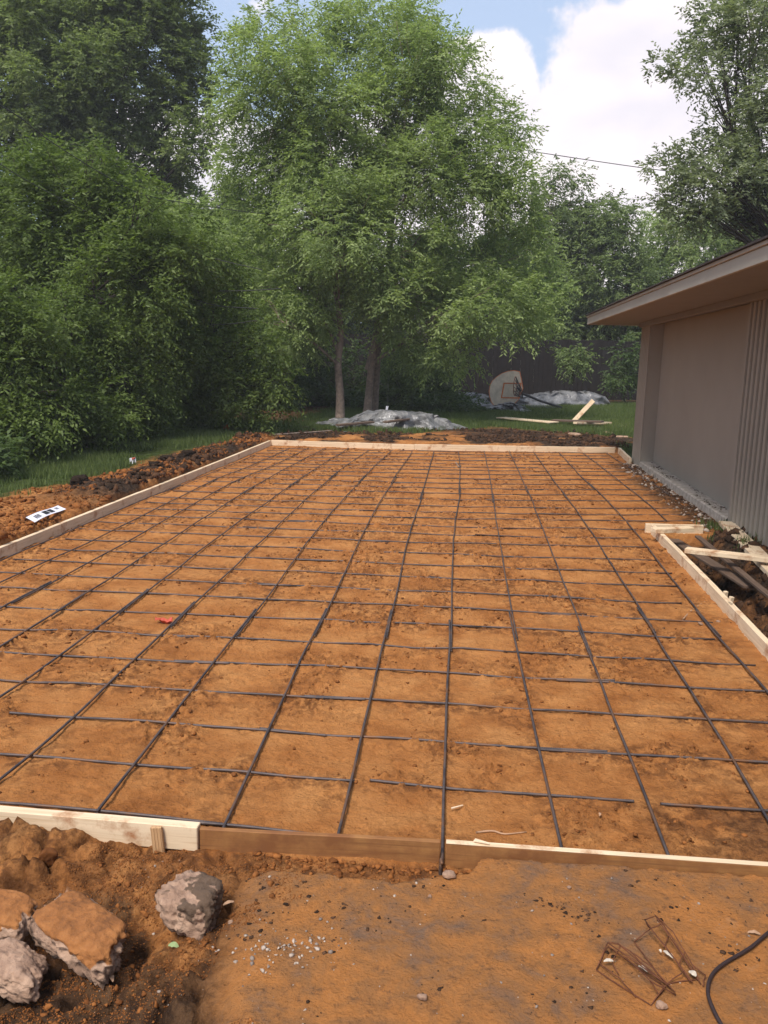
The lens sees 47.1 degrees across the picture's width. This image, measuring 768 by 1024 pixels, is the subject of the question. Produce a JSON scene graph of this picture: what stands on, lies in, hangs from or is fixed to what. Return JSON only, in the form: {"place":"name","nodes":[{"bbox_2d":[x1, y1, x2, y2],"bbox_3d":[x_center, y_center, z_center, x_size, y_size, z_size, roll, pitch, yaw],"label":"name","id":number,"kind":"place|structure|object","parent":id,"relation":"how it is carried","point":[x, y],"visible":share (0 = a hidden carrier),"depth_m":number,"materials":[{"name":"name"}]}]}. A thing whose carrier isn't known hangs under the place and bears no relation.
{"place":"outdoors","nodes":[
{"label":"outdoors","id":0,"kind":"place"},
{"bbox_2d":[0,431,271,538],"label":"berm soil","id":1,"kind":"structure","parent":0,"point":[14,522],"depth_m":8.34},
{"bbox_2d":[0,842,471,1023],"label":"loose soil","id":2,"kind":"structure","parent":0,"point":[305,867],"depth_m":2.70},
{"bbox_2d":[0,400,765,564],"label":"grass","id":3,"kind":"structure","parent":0,"point":[620,416],"depth_m":15.47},
{"bbox_2d":[0,365,767,1023],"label":"ground","id":4,"kind":"structure","parent":0,"point":[512,951],"depth_m":3.83,"materials":[{"name":"soil"}]},
{"bbox_2d":[0,889,37,940],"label":"concrete slab piece","id":5,"kind":"object","parent":4,"relation":"on","point":[17,909],"visible":0.9,"depth_m":2.52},
{"bbox_2d":[0,937,49,1003],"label":"concrete slab piece","id":6,"kind":"object","parent":4,"relation":"on","point":[24,967],"visible":1,"depth_m":2.34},
{"bbox_2d":[38,847,57,867],"bbox_3d":[-1.083,1.114,2.837,0.065,0.065,0.043,15,10,-26],"label":"soil clod","id":7,"kind":"object","parent":4,"relation":"on","point":[48,856],"visible":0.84,"depth_m":2.82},
{"bbox_2d":[0,492,141,557],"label":"form board","id":8,"kind":"object","parent":4,"relation":"on","point":[20,544],"visible":0.86,"depth_m":7.66,"materials":[{"name":"brown wood"}]},
{"bbox_2d":[0,589,147,697],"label":"rebar","id":9,"kind":"object","parent":4,"relation":"on","point":[49,662],"visible":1,"depth_m":4.73,"materials":[{"name":"metal"}]},
{"bbox_2d":[28,886,127,989],"bbox_3d":[-0.852,1.183,2.481,0.350,0.108,0.189,12,22,27],"label":"concrete slab piece","id":10,"kind":"object","parent":4,"relation":"on","point":[80,934],"visible":1,"depth_m":2.42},
{"bbox_2d":[0,628,192,637],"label":"rebar","id":11,"kind":"object","parent":4,"relation":"on","point":[87,630],"visible":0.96,"depth_m":5.08,"materials":[{"name":"metal"}]},
{"bbox_2d":[0,601,194,780],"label":"rebar","id":12,"kind":"object","parent":4,"relation":"on","point":[71,718],"visible":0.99,"depth_m":4.05,"materials":[{"name":"metal"}]},
{"bbox_2d":[0,805,199,850],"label":"form board","id":13,"kind":"object","parent":4,"relation":"on","point":[179,835],"visible":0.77,"depth_m":3.00,"materials":[{"name":"brown wood"}]},
{"bbox_2d":[0,478,216,582],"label":"rebar","id":14,"kind":"object","parent":4,"relation":"on","point":[95,538],"visible":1,"depth_m":7.30,"materials":[{"name":"metal"}]},
{"bbox_2d":[0,801,220,822],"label":"rebar","id":15,"kind":"object","parent":4,"relation":"on","point":[87,809],"visible":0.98,"depth_m":3.19,"materials":[{"name":"metal"}]},
{"bbox_2d":[0,651,229,663],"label":"rebar","id":16,"kind":"object","parent":4,"relation":"on","point":[80,656],"visible":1,"depth_m":4.68,"materials":[{"name":"metal"}]},
{"bbox_2d":[0,0,235,287],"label":"oak tree","id":17,"kind":"object","parent":4,"relation":"on","point":[98,57],"visible":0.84,"depth_m":22.85,"materials":[{"name":"green plant"}]},
{"bbox_2d":[0,116,235,400],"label":"hackberry tree","id":18,"kind":"object","parent":4,"relation":"on","point":[116,238],"visible":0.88,"depth_m":12.99,"materials":[{"name":"green plant"}]},
{"bbox_2d":[0,257,236,467],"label":"hackberry tree","id":19,"kind":"object","parent":4,"relation":"on","point":[32,353],"visible":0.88,"depth_m":11.91,"materials":[{"name":"green plant"}]},
{"bbox_2d":[11,477,244,603],"bbox_3d":[-2.032,0.075,8.098,0.049,0.039,5.235,3,11,7],"label":"rebar","id":20,"kind":"object","parent":4,"relation":"on","point":[19,599],"visible":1,"depth_m":6.87,"materials":[{"name":"metal"}]},
{"bbox_2d":[0,585,277,600],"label":"rebar","id":21,"kind":"object","parent":4,"relation":"on","point":[141,592],"visible":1,"depth_m":5.87,"materials":[{"name":"metal"}]},
{"bbox_2d":[0,571,296,585],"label":"rebar","id":22,"kind":"object","parent":4,"relation":"on","point":[149,579],"visible":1,"depth_m":6.21,"materials":[{"name":"metal"}]},
{"bbox_2d":[50,486,254,616],"bbox_3d":[-1.756,0.163,7.684,0.024,0.039,4.844,3,11,6],"label":"rebar","id":23,"kind":"object","parent":4,"relation":"on","point":[54,613],"visible":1,"depth_m":6.62,"materials":[{"name":"metal"}]},
{"bbox_2d":[150,826,164,852],"bbox_3d":[-0.761,1.149,2.978,0.038,0.182,0.016,-3,11,5],"label":"wooden stake","id":24,"kind":"object","parent":4,"relation":"on","point":[157,838],"visible":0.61,"depth_m":2.96,"materials":[{"name":"brown wood"}]},
{"bbox_2d":[9,711,325,736],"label":"rebar","id":25,"kind":"object","parent":4,"relation":"on","point":[172,723],"visible":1,"depth_m":3.91,"materials":[{"name":"metal"}]},
{"bbox_2d":[95,608,256,812],"bbox_3d":[-0.924,0.847,4.356,0.018,0.018,2.435,2,11,5],"label":"rebar","id":26,"kind":"object","parent":4,"relation":"on","point":[157,734],"visible":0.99,"depth_m":3.90,"materials":[{"name":"metal"}]},
{"bbox_2d":[0,753,354,781],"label":"rebar","id":27,"kind":"object","parent":4,"relation":"on","point":[179,767],"visible":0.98,"depth_m":3.53,"materials":[{"name":"metal"}]},
{"bbox_2d":[0,674,364,699],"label":"rebar","id":28,"kind":"object","parent":4,"relation":"on","point":[133,686],"visible":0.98,"depth_m":4.30,"materials":[{"name":"metal"}]},
{"bbox_2d":[61,157,305,298],"bbox_3d":[-6.190,-7.530,27.798,8.140,7.167,4.667,2,11,4],"label":"oak tree","id":29,"kind":"object","parent":4,"relation":"on","point":[200,194],"visible":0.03,"depth_m":26.54,"materials":[{"name":"green plant"}]},
{"bbox_2d":[43,548,331,561],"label":"rebar","id":30,"kind":"object","parent":4,"relation":"on","point":[192,554],"visible":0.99,"depth_m":6.92,"materials":[{"name":"metal"}]},
{"bbox_2d":[154,869,224,940],"bbox_3d":[-0.565,1.156,2.591,0.198,0.133,0.193,3,18,25],"label":"concrete lump","id":31,"kind":"object","parent":4,"relation":"on","point":[189,902],"visible":1,"depth_m":2.53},
{"bbox_2d":[106,184,285,366],"bbox_3d":[-4.073,-5.094,20.898,4.953,5.154,3.721,2,11,4],"label":"elm tree","id":32,"kind":"object","parent":4,"relation":"on","point":[224,221],"visible":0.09,"depth_m":20.12,"materials":[{"name":"green plant"}]},
{"bbox_2d":[139,440,270,498],"bbox_3d":[-2.173,-0.629,11.582,0.048,0.092,4.918,3,11,8],"label":"form board","id":33,"kind":"object","parent":4,"relation":"on","point":[165,485],"visible":0.98,"depth_m":10.82,"materials":[{"name":"brown wood"}]},
{"bbox_2d":[118,479,300,613],"bbox_3d":[-1.336,0.107,8.017,0.044,0.039,5.350,3,11,6],"label":"rebar","id":34,"kind":"object","parent":4,"relation":"on","point":[130,604],"visible":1,"depth_m":6.81,"materials":[{"name":"metal"}]},
{"bbox_2d":[122,209,310,434],"bbox_3d":[-2.909,-2.870,15.123,3.539,4.292,2.932,2,11,4],"label":"hackberry tree","id":35,"kind":"object","parent":4,"relation":"on","point":[232,336],"visible":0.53,"depth_m":14.54,"materials":[{"name":"green plant"}]},
{"bbox_2d":[146,817,303,831],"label":"rebar","id":36,"kind":"object","parent":4,"relation":"on","point":[238,825],"visible":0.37,"depth_m":3.11,"materials":[{"name":"metal"}]},
{"bbox_2d":[79,528,388,542],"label":"rebar","id":37,"kind":"object","parent":4,"relation":"on","point":[240,535],"visible":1,"depth_m":7.63,"materials":[{"name":"metal"}]},
{"bbox_2d":[0,602,481,627],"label":"rebar","id":38,"kind":"object","parent":4,"relation":"on","point":[234,616],"visible":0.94,"depth_m":5.43,"materials":[{"name":"metal"}]},
{"bbox_2d":[13,559,470,579],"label":"rebar","id":39,"kind":"object","parent":4,"relation":"on","point":[238,569],"visible":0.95,"depth_m":6.53,"materials":[{"name":"metal"}]},
{"bbox_2d":[0,381,491,478],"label":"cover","id":40,"kind":"object","parent":4,"relation":"on","point":[444,400],"visible":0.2,"depth_m":20.06,"materials":[{"name":"green plant"}]},
{"bbox_2d":[170,472,337,627],"bbox_3d":[-0.938,0.083,8.189,0.048,0.039,6.197,3,11,6],"label":"rebar","id":41,"kind":"object","parent":4,"relation":"on","point":[187,610],"visible":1,"depth_m":6.57,"materials":[{"name":"metal"}]},
{"bbox_2d":[203,236,330,404],"bbox_3d":[-2.830,-4.362,20.136,3.250,4.097,3.340,2,11,4],"label":"elm tree","id":42,"kind":"object","parent":4,"relation":"on","point":[292,376],"visible":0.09,"depth_m":19.58,"materials":[{"name":"green plant"}]},
{"bbox_2d":[214,342,323,411],"bbox_3d":[-2.953,-2.925,20.682,2.574,2.488,3.356,-7,14,-35],"label":"shrub","id":43,"kind":"object","parent":4,"relation":"on","point":[295,402],"visible":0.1,"depth_m":20.16,"materials":[{"name":"green plant"}]},
{"bbox_2d":[134,508,411,517],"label":"rebar","id":44,"kind":"object","parent":4,"relation":"on","point":[276,513],"visible":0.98,"depth_m":8.63,"materials":[{"name":"metal"}]},
{"bbox_2d":[222,608,326,827],"bbox_3d":[-0.470,0.863,4.343,0.022,0.018,2.573,2,11,4],"label":"rebar","id":45,"kind":"object","parent":4,"relation":"on","point":[257,753],"visible":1,"depth_m":3.81,"materials":[{"name":"metal"}]},
{"bbox_2d":[235,475,365,637],"bbox_3d":[-0.562,0.123,8.032,0.063,0.039,6.132,2,11,5],"label":"rebar","id":46,"kind":"object","parent":4,"relation":"on","point":[250,618],"visible":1,"depth_m":6.47,"materials":[{"name":"metal"}]},
{"bbox_2d":[195,0,420,417],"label":"ash tree","id":47,"kind":"object","parent":4,"relation":"on","point":[308,152],"visible":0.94,"depth_m":16.39,"materials":[{"name":"green plant"}]},
{"bbox_2d":[267,339,352,407],"bbox_3d":[-1.967,-2.948,21.581,1.899,2.738,2.938,6,12,22],"label":"shrub","id":48,"kind":"object","parent":4,"relation":"on","point":[311,381],"visible":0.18,"depth_m":21.50,"materials":[{"name":"green plant"}]},
{"bbox_2d":[199,826,440,862],"bbox_3d":[-0.218,1.127,2.968,0.814,0.091,0.021,2,11,3],"label":"form board","id":49,"kind":"object","parent":4,"relation":"on","point":[403,849],"visible":0.73,"depth_m":2.96,"materials":[{"name":"wood"}]},
{"bbox_2d":[1,333,640,399],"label":"wooden fence","id":50,"kind":"object","parent":4,"relation":"on","point":[541,368],"visible":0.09,"depth_m":25.66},
{"bbox_2d":[274,206,383,361],"bbox_3d":[-2.521,-8.721,35.968,7.961,7.676,6.196,2,11,4],"label":"tree","id":51,"kind":"object","parent":4,"relation":"on","point":[353,326],"visible":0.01,"depth_m":35.45,"materials":[{"name":"green plant"}]},
{"bbox_2d":[271,440,414,449],"bbox_3d":[-0.655,-1.059,13.909,2.274,0.088,0.040,2,11,4],"label":"form board","id":52,"kind":"object","parent":4,"relation":"on","point":[341,444],"visible":0.97,"depth_m":13.89,"materials":[{"name":"brown wood"}]},
{"bbox_2d":[70,425,628,495],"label":"dark clods","id":53,"kind":"object","parent":4,"relation":"on","point":[523,435],"visible":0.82,"depth_m":14.46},
{"bbox_2d":[314,338,385,405],"bbox_3d":[-0.672,-3.126,22.577,2.396,2.640,2.760,2,11,4],"label":"shrub","id":54,"kind":"object","parent":4,"relation":"on","point":[350,360],"visible":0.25,"depth_m":22.23,"materials":[{"name":"green plant"}]},
{"bbox_2d":[154,634,551,653],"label":"rebar","id":55,"kind":"object","parent":4,"relation":"on","point":[350,643],"visible":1,"depth_m":5.00,"materials":[{"name":"metal"}]},
{"bbox_2d":[337,610,391,833],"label":"rebar","id":56,"kind":"object","parent":4,"relation":"on","point":[355,763],"visible":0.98,"depth_m":3.78,"materials":[{"name":"metal"}]},
{"bbox_2d":[0,445,767,859],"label":"sand crumbs","id":57,"kind":"object","parent":4,"relation":"on","point":[402,631],"visible":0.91,"depth_m":5.35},
{"bbox_2d":[316,409,467,431],"bbox_3d":[0.057,-1.763,16.526,2.824,0.370,1.760,-5,13,-29],"label":"plastic sheet","id":58,"kind":"object","parent":4,"relation":"on","point":[418,419],"visible":0.82,"depth_m":16.15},
{"bbox_2d":[174,660,614,680],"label":"rebar","id":59,"kind":"object","parent":4,"relation":"on","point":[390,669],"visible":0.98,"depth_m":4.62,"materials":[{"name":"metal"}]},
{"bbox_2d":[357,333,439,410],"bbox_3d":[0.395,-3.112,21.226,2.315,2.384,2.951,2,11,4],"label":"shrub","id":60,"kind":"object","parent":4,"relation":"on","point":[385,373],"visible":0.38,"depth_m":20.77,"materials":[{"name":"green plant"}]},
{"bbox_2d":[234,596,586,614],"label":"rebar","id":61,"kind":"object","parent":4,"relation":"on","point":[426,606],"visible":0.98,"depth_m":5.73,"materials":[{"name":"metal"}]},
{"bbox_2d":[254,582,584,597],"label":"rebar","id":62,"kind":"object","parent":4,"relation":"on","point":[428,591],"visible":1,"depth_m":6.06,"materials":[{"name":"metal"}]},
{"bbox_2d":[294,558,546,569],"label":"rebar","id":63,"kind":"object","parent":4,"relation":"on","point":[438,565],"visible":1,"depth_m":6.79,"materials":[{"name":"metal"}]},
{"bbox_2d":[335,211,512,355],"bbox_3d":[1.351,-8.763,36.661,8.259,7.960,6.028,2,11,4],"label":"tree","id":64,"kind":"object","parent":4,"relation":"on","point":[428,287],"visible":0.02,"depth_m":35.70,"materials":[{"name":"green plant"}]},
{"bbox_2d":[94,859,765,1023],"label":"gravel","id":65,"kind":"structure","parent":4,"relation":"on","point":[263,947],"depth_m":2.42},
{"bbox_2d":[390,339,469,409],"bbox_3d":[0.986,-3.275,21.557,2.114,2.235,2.080,7,13,27],"label":"shrub","id":66,"kind":"object","parent":4,"relation":"on","point":[438,383],"visible":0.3,"depth_m":21.12,"materials":[{"name":"green plant"}]},
{"bbox_2d":[260,727,607,751],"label":"rebar","id":67,"kind":"object","parent":4,"relation":"on","point":[441,741],"visible":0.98,"depth_m":3.80,"materials":[{"name":"metal"}]},
{"bbox_2d":[439,619,450,874],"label":"rebar","id":68,"kind":"object","parent":4,"relation":"on","point":[441,861],"visible":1,"depth_m":3.56,"materials":[{"name":"metal"}]},
{"bbox_2d":[307,0,582,411],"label":"ash tree","id":69,"kind":"object","parent":4,"relation":"on","point":[421,80],"visible":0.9,"depth_m":16.98,"materials":[{"name":"green plant"}]},
{"bbox_2d":[370,779,633,802],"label":"rebar","id":70,"kind":"object","parent":4,"relation":"on","point":[507,792],"visible":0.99,"depth_m":3.39,"materials":[{"name":"metal"}]},
{"bbox_2d":[372,540,646,547],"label":"rebar","id":71,"kind":"object","parent":4,"relation":"on","point":[509,544],"visible":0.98,"depth_m":7.53,"materials":[{"name":"metal"}]},
{"bbox_2d":[414,444,615,452],"bbox_3d":[2.084,-1.002,13.938,3.219,0.094,0.042,1,11,-4],"label":"form board","id":72,"kind":"object","parent":4,"relation":"on","point":[437,447],"visible":0.96,"depth_m":13.91,"materials":[{"name":"brown wood"}]},
{"bbox_2d":[489,370,566,408],"bbox_3d":[3.625,-3.050,22.037,2.036,0.967,0.492,-1,11,-11],"label":"backboard","id":73,"kind":"object","parent":4,"relation":"on","point":[506,386],"visible":0.97,"depth_m":22.04,"materials":[{"name":"beige plastic"}]},
{"bbox_2d":[508,611,562,847],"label":"rebar","id":74,"kind":"object","parent":4,"relation":"on","point":[543,769],"visible":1,"depth_m":3.76,"materials":[{"name":"metal"}]},
{"bbox_2d":[461,390,610,406],"bbox_3d":[3.615,-2.945,22.804,5.230,0.408,1.278,-4,12,-25],"label":"plastic sheet","id":75,"kind":"object","parent":4,"relation":"on","point":[562,397],"visible":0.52,"depth_m":22.98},
{"bbox_2d":[304,695,767,723],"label":"rebar","id":76,"kind":"object","parent":4,"relation":"on","point":[596,712],"visible":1,"depth_m":4.16,"materials":[{"name":"metal"}]},
{"bbox_2d":[390,516,690,521],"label":"rebar","id":77,"kind":"object","parent":4,"relation":"on","point":[561,520],"visible":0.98,"depth_m":8.63,"materials":[{"name":"metal"}]},
{"bbox_2d":[495,154,598,358],"bbox_3d":[5.363,-7.938,29.658,2.920,7.797,3.604,11,14,39],"label":"pecan tree","id":78,"kind":"object","parent":4,"relation":"on","point":[565,211],"visible":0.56,"depth_m":28.95,"materials":[{"name":"green plant"}]},
{"bbox_2d":[429,576,676,586],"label":"rebar","id":79,"kind":"object","parent":4,"relation":"on","point":[572,582],"visible":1,"depth_m":6.38,"materials":[{"name":"metal"}]},
{"bbox_2d":[526,486,592,656],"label":"rebar","id":80,"kind":"object","parent":4,"relation":"on","point":[562,580],"visible":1,"depth_m":6.27,"materials":[{"name":"metal"}]},
{"bbox_2d":[550,338,602,390],"bbox_3d":[5.159,-3.801,23.985,1.473,1.840,2.179,2,11,4],"label":"shrub","id":81,"kind":"object","parent":4,"relation":"on","point":[573,360],"visible":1,"depth_m":23.46,"materials":[{"name":"green plant"}]},
{"bbox_2d":[439,623,714,639],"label":"rebar","id":82,"kind":"object","parent":4,"relation":"on","point":[593,632],"visible":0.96,"depth_m":5.29,"materials":[{"name":"metal"}]},
{"bbox_2d":[497,183,674,341],"bbox_3d":[6.861,-7.456,29.793,6.086,7.018,4.144,2,11,4],"label":"pecan tree","id":83,"kind":"object","parent":4,"relation":"on","point":[607,234],"visible":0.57,"depth_m":28.90,"materials":[{"name":"green plant"}]},
{"bbox_2d":[445,839,767,876],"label":"form board","id":84,"kind":"object","parent":4,"relation":"on","point":[461,854],"visible":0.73,"depth_m":2.87,"materials":[{"name":"wood"}]},
{"bbox_2d":[597,331,640,400],"bbox_3d":[6.683,-4.014,24.623,1.508,2.085,2.517,10,14,37],"label":"shrub","id":85,"kind":"object","parent":4,"relation":"on","point":[625,382],"visible":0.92,"depth_m":24.43,"materials":[{"name":"green plant"}]},
{"bbox_2d":[577,626,669,854],"bbox_3d":[1.074,0.934,4.167,0.017,0.018,2.454,2,11,5],"label":"rebar","id":86,"kind":"object","parent":4,"relation":"on","point":[635,771],"visible":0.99,"depth_m":3.69,"materials":[{"name":"metal"}]},
{"bbox_2d":[503,651,755,665],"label":"rebar","id":87,"kind":"object","parent":4,"relation":"on","point":[630,657],"visible":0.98,"depth_m":4.87,"materials":[{"name":"metal"}]},
{"bbox_2d":[596,942,670,1005],"bbox_3d":[0.651,1.212,2.340,0.106,0.046,0.206,-8,15,-39],"label":"wire chair","id":88,"kind":"object","parent":4,"relation":"on","point":[646,969],"visible":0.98,"depth_m":2.34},
{"bbox_2d":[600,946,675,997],"bbox_3d":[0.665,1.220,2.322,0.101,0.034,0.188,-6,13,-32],"label":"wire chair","id":89,"kind":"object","parent":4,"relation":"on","point":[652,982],"visible":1,"depth_m":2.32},
{"bbox_2d":[536,748,767,763],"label":"rebar","id":90,"kind":"object","parent":4,"relation":"on","point":[662,756],"visible":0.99,"depth_m":3.72,"materials":[{"name":"metal"}]},
{"bbox_2d":[588,482,721,637],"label":"rebar","id":91,"kind":"object","parent":4,"relation":"on","point":[712,627],"visible":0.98,"depth_m":6.77,"materials":[{"name":"metal"}]},
{"bbox_2d":[556,679,765,691],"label":"rebar","id":92,"kind":"object","parent":4,"relation":"on","point":[675,686],"visible":0.99,"depth_m":4.49,"materials":[{"name":"metal"}]},
{"bbox_2d":[634,915,700,983],"bbox_3d":[0.771,1.201,2.412,0.110,0.046,0.230,-1,11,-13],"label":"wire chair","id":93,"kind":"object","parent":4,"relation":"on","point":[648,925],"visible":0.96,"depth_m":2.42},
{"bbox_2d":[621,462,713,531],"bbox_3d":[3.291,-0.272,10.492,0.325,0.068,4.639,2,11,4],"label":"foundation rubble","id":94,"kind":"object","parent":4,"relation":"on","point":[684,514],"visible":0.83,"depth_m":10.58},
{"bbox_2d":[645,523,703,533],"bbox_3d":[2.696,0.158,8.178,0.531,0.089,0.040,2,11,1],"label":"form board","id":95,"kind":"object","parent":4,"relation":"on","point":[698,529],"visible":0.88,"depth_m":8.16,"materials":[{"name":"brown wood"}]},
{"bbox_2d":[585,235,767,546],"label":"house","id":96,"kind":"structure","parent":4,"relation":"on","point":[701,420],"depth_m":9.35,"materials":[{"name":"beige paint"}]},
{"bbox_2d":[618,172,767,294],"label":"pecan tree","id":97,"kind":"object","parent":4,"relation":"on","point":[691,257],"visible":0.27,"depth_m":30.41,"materials":[{"name":"green plant"}]},
{"bbox_2d":[628,0,767,249],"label":"live oak","id":98,"kind":"object","parent":4,"relation":"on","point":[745,209],"visible":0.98,"depth_m":14.28,"materials":[{"name":"green plant"}]},
{"bbox_2d":[636,607,767,821],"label":"rebar","id":99,"kind":"object","parent":4,"relation":"on","point":[720,738],"visible":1,"depth_m":4.00,"materials":[{"name":"metal"}]},
{"bbox_2d":[651,525,767,660],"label":"form board","id":100,"kind":"object","parent":4,"relation":"on","point":[753,634],"visible":0.94,"depth_m":5.95,"materials":[{"name":"brown wood"}]},
{"bbox_2d":[650,526,694,533],"bbox_3d":[2.559,0.158,7.807,0.389,0.038,0.089,-2,12,-15],"label":"lumber offcut","id":101,"kind":"object","parent":100,"relation":"on","point":[675,529],"visible":1,"depth_m":7.77,"materials":[{"name":"brown wood"}]},
{"bbox_2d":[684,547,767,562],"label":"lumber","id":102,"kind":"object","parent":100,"relation":"on","point":[727,554],"visible":1,"depth_m":6.88,"materials":[{"name":"brown wood"}]},
{"bbox_2d":[669,538,755,588],"bbox_3d":[2.704,0.407,7.356,0.100,0.021,1.631,1,11,-2],"label":"old plank","id":103,"kind":"object","parent":4,"relation":"on","point":[725,571],"visible":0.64,"depth_m":7.09,"materials":[{"name":"brown wood"}]},
{"bbox_2d":[695,535,767,597],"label":"old plank","id":104,"kind":"object","parent":103,"relation":"on","point":[744,575],"visible":1,"depth_m":6.78,"materials":[{"name":"brown wood"}]},
{"bbox_2d":[660,802,767,811],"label":"rebar","id":105,"kind":"object","parent":4,"relation":"on","point":[712,807],"visible":1,"depth_m":3.31,"materials":[{"name":"metal"}]},
{"bbox_2d":[690,526,767,637],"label":"trench soil","id":106,"kind":"structure","parent":4,"relation":"on","point":[761,610],"depth_m":7.25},
{"bbox_2d":[706,931,767,1023],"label":"cable","id":107,"kind":"object","parent":4,"relation":"on","point":[731,959],"visible":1,"depth_m":2.37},
{"bbox_2d":[718,521,767,575],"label":"rubble","id":108,"kind":"object","parent":4,"relation":"on","point":[762,566],"visible":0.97,"depth_m":7.36,"materials":[{"name":"brown stone"}]},
{"bbox_2d":[0,0,767,287],"label":"sky","id":109,"kind":"structure","parent":0,"point":[577,62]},
{"bbox_2d":[227,868,767,1023],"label":"slab dirt","id":110,"kind":"structure","parent":0,"point":[442,987],"depth_m":2.56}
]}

